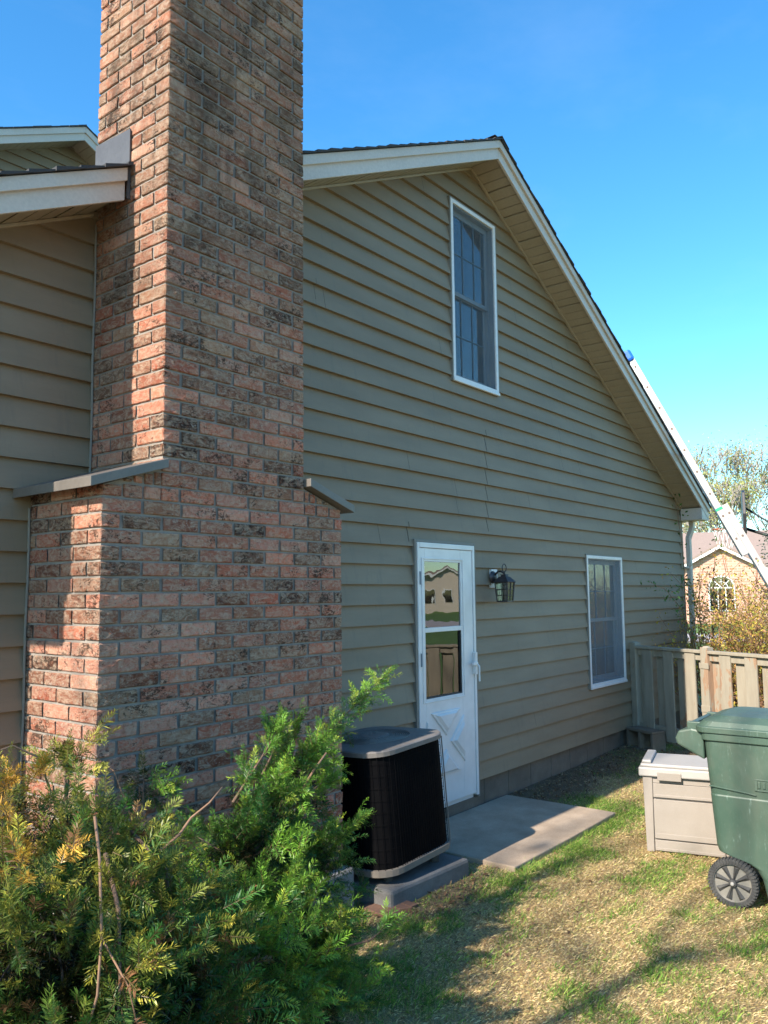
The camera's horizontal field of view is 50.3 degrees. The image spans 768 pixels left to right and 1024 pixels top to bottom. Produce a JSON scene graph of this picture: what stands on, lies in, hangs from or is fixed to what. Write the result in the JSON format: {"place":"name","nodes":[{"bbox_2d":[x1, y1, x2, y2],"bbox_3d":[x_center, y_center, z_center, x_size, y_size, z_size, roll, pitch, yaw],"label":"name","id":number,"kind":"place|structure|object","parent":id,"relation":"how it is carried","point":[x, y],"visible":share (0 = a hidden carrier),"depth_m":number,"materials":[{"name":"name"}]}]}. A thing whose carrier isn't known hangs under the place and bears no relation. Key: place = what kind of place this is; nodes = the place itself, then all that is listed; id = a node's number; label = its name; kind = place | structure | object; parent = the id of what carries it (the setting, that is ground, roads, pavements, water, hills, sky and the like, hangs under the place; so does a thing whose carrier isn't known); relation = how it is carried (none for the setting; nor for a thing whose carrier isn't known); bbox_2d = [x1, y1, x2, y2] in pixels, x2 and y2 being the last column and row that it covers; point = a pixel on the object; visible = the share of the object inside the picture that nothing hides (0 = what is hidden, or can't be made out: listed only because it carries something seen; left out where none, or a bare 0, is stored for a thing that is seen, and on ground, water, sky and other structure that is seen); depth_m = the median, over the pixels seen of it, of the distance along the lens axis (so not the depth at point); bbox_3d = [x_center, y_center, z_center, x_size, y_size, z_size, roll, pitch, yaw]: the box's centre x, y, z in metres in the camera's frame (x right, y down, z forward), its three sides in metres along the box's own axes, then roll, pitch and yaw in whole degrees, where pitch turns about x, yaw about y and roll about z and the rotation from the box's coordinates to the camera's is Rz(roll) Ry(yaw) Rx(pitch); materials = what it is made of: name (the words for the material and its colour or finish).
{"place":"outdoors","nodes":[
{"label":"outdoors","id":0,"kind":"place"},
{"bbox_2d":[0,0,767,532],"label":"sky","id":1,"kind":"structure","parent":0,"point":[638,129],"materials":[{"name":"blue"}]},
{"bbox_2d":[221,624,767,1023],"bbox_3d":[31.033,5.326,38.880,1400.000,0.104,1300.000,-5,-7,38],"label":"ground","id":2,"kind":"structure","parent":0,"point":[623,764],"depth_m":4.18,"materials":[{"name":"beige plant"}]},
{"bbox_2d":[0,709,299,1023],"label":"yew shrub","id":3,"kind":"object","parent":2,"relation":"on","point":[99,933],"visible":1,"depth_m":1.88,"materials":[{"name":"green plant"}]},
{"bbox_2d":[114,664,407,1023],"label":"yew shrub","id":4,"kind":"object","parent":2,"relation":"on","point":[309,964],"visible":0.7,"depth_m":3.00,"materials":[{"name":"green plant"}]},
{"bbox_2d":[0,0,711,1016],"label":"house","id":5,"kind":"structure","parent":2,"relation":"on","point":[288,420],"depth_m":4.50,"materials":[{"name":"paint"}]},
{"bbox_2d":[420,548,479,803],"bbox_3d":[0.510,1.279,6.464,0.091,1.967,0.768,-6,-8,41],"label":"door","id":6,"kind":"structure","parent":5,"relation":"in","point":[449,663],"depth_m":6.49,"materials":[{"name":"white paint"}]},
{"bbox_2d":[447,195,499,396],"bbox_3d":[0.657,-1.865,7.323,0.404,1.614,0.765,-5,-7,38],"label":"window","id":7,"kind":"structure","parent":5,"relation":"in","point":[474,345],"depth_m":7.32,"materials":[{"name":"glass"}]},
{"bbox_2d":[489,564,515,601],"bbox_3d":[1.011,0.611,7.050,0.222,0.328,0.166,-5,-7,38],"label":"wall lantern","id":8,"kind":"object","parent":5,"relation":"attached to","point":[503,585],"depth_m":6.99,"materials":[{"name":"metal"}]},
{"bbox_2d":[583,554,627,689],"bbox_3d":[2.291,1.192,9.054,0.404,1.412,0.975,-5,-7,38],"label":"window","id":9,"kind":"structure","parent":5,"relation":"in","point":[605,617],"depth_m":9.08,"materials":[{"name":"glass"}]},
{"bbox_2d":[358,900,417,919],"bbox_3d":[0.031,2.220,4.586,0.273,0.028,0.261,-5,-7,38],"label":"old board","id":10,"kind":"object","parent":2,"relation":"on","point":[406,905],"visible":0.55,"depth_m":4.55,"materials":[{"name":"brown wood"}]},
{"bbox_2d":[354,853,468,906],"bbox_3d":[0.011,2.244,5.059,0.744,0.145,0.799,-5,-7,38],"label":"equipment pad","id":11,"kind":"object","parent":2,"relation":"on","point":[421,880],"visible":0.29,"depth_m":4.79,"materials":[{"name":"concrete"}]},
{"bbox_2d":[341,726,450,881],"bbox_3d":[-0.029,1.795,5.080,0.660,0.855,0.725,-9,-6,39],"label":"air conditioner","id":12,"kind":"object","parent":11,"relation":"on","point":[395,778],"visible":0.86,"depth_m":4.79,"materials":[{"name":"black metal"}]},
{"bbox_2d":[351,742,691,1006],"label":"leaf litter","id":13,"kind":"object","parent":2,"relation":"on","point":[527,909],"visible":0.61,"depth_m":7.04,"materials":[{"name":"brown plant"}]},
{"bbox_2d":[443,795,614,871],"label":"patio","id":14,"kind":"structure","parent":2,"relation":"on","point":[509,832],"depth_m":6.01,"materials":[{"name":"concrete"}]},
{"bbox_2d":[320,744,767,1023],"bbox_3d":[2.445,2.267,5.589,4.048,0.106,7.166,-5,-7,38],"label":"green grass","id":15,"kind":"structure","parent":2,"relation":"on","point":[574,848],"depth_m":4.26,"materials":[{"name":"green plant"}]},
{"bbox_2d":[626,726,665,751],"bbox_3d":[2.868,2.494,8.956,0.190,0.235,0.400,2,-6,-26],"label":"cinder block","id":16,"kind":"object","parent":2,"relation":"on","point":[640,737],"depth_m":8.91,"materials":[{"name":"grey concrete"}]},
{"bbox_2d":[640,493,725,700],"bbox_3d":[3.652,1.178,10.129,0.710,3.116,2.671,-5,-7,38],"label":"climbing rose","id":17,"kind":"object","parent":2,"relation":"on","point":[694,603],"visible":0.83,"depth_m":10.24,"materials":[{"name":"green plant"}]},
{"bbox_2d":[638,750,728,857],"bbox_3d":[2.126,2.017,5.686,0.619,0.608,0.456,-3,-6,23],"label":"storage box","id":18,"kind":"object","parent":2,"relation":"on","point":[679,814],"visible":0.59,"depth_m":5.53,"materials":[{"name":"beige plastic"}]},
{"bbox_2d":[624,350,767,587],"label":"extension ladder","id":19,"kind":"object","parent":2,"relation":"on","point":[736,533],"visible":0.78,"depth_m":9.87,"materials":[{"name":"metal"}]},
{"bbox_2d":[629,641,767,742],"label":"wood fence","id":20,"kind":"object","parent":2,"relation":"on","point":[715,667],"visible":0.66,"depth_m":8.62,"materials":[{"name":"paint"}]},
{"bbox_2d":[682,520,715,532],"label":"budding tree","id":21,"kind":"object","parent":2,"relation":"on","point":[684,529],"visible":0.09,"depth_m":72.25,"materials":[{"name":"green plant"}]},
{"bbox_2d":[652,543,767,716],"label":"budding shrub","id":22,"kind":"object","parent":2,"relation":"on","point":[719,645],"visible":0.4,"depth_m":10.13,"materials":[{"name":"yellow plant"}]},
{"bbox_2d":[675,707,767,908],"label":"garbage cart","id":23,"kind":"object","parent":2,"relation":"on","point":[731,744],"visible":0.99,"depth_m":4.60,"materials":[{"name":"green plastic"}]},
{"bbox_2d":[684,429,767,532],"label":"budding tree","id":24,"kind":"object","parent":2,"relation":"on","point":[734,500],"visible":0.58,"depth_m":69.28,"materials":[{"name":"green plant"}]},
{"bbox_2d":[685,574,767,705],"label":"budding shrub","id":25,"kind":"object","parent":2,"relation":"on","point":[759,633],"visible":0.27,"depth_m":10.09,"materials":[{"name":"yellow plant"}]},
{"bbox_2d":[712,490,767,547],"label":"basketball hoop","id":26,"kind":"object","parent":2,"relation":"on","point":[744,520],"visible":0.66,"depth_m":17.02,"materials":[{"name":"metal"}]},
{"bbox_2d":[725,471,767,529],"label":"budding tree","id":27,"kind":"object","parent":2,"relation":"on","point":[756,508],"visible":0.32,"depth_m":69.93,"materials":[{"name":"green plant"}]},
{"bbox_2d":[683,530,767,623],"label":"brick house","id":28,"kind":"structure","parent":0,"point":[702,541],"depth_m":44.84,"materials":[{"name":"white"}]},
{"bbox_2d":[708,575,735,611],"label":"window","id":29,"kind":"structure","parent":28,"relation":"in","point":[727,581],"depth_m":44.57,"materials":[{"name":"white glass"}]},
{"bbox_2d":[687,634,763,642],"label":"road","id":30,"kind":"structure","parent":0,"point":[708,637],"depth_m":30.91,"materials":[{"name":"grey asphalt"}]},
{"bbox_2d":[756,398,767,626],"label":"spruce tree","id":31,"kind":"object","parent":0,"point":[765,535],"visible":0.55,"depth_m":12.80,"materials":[{"name":"plant"}]}
]}

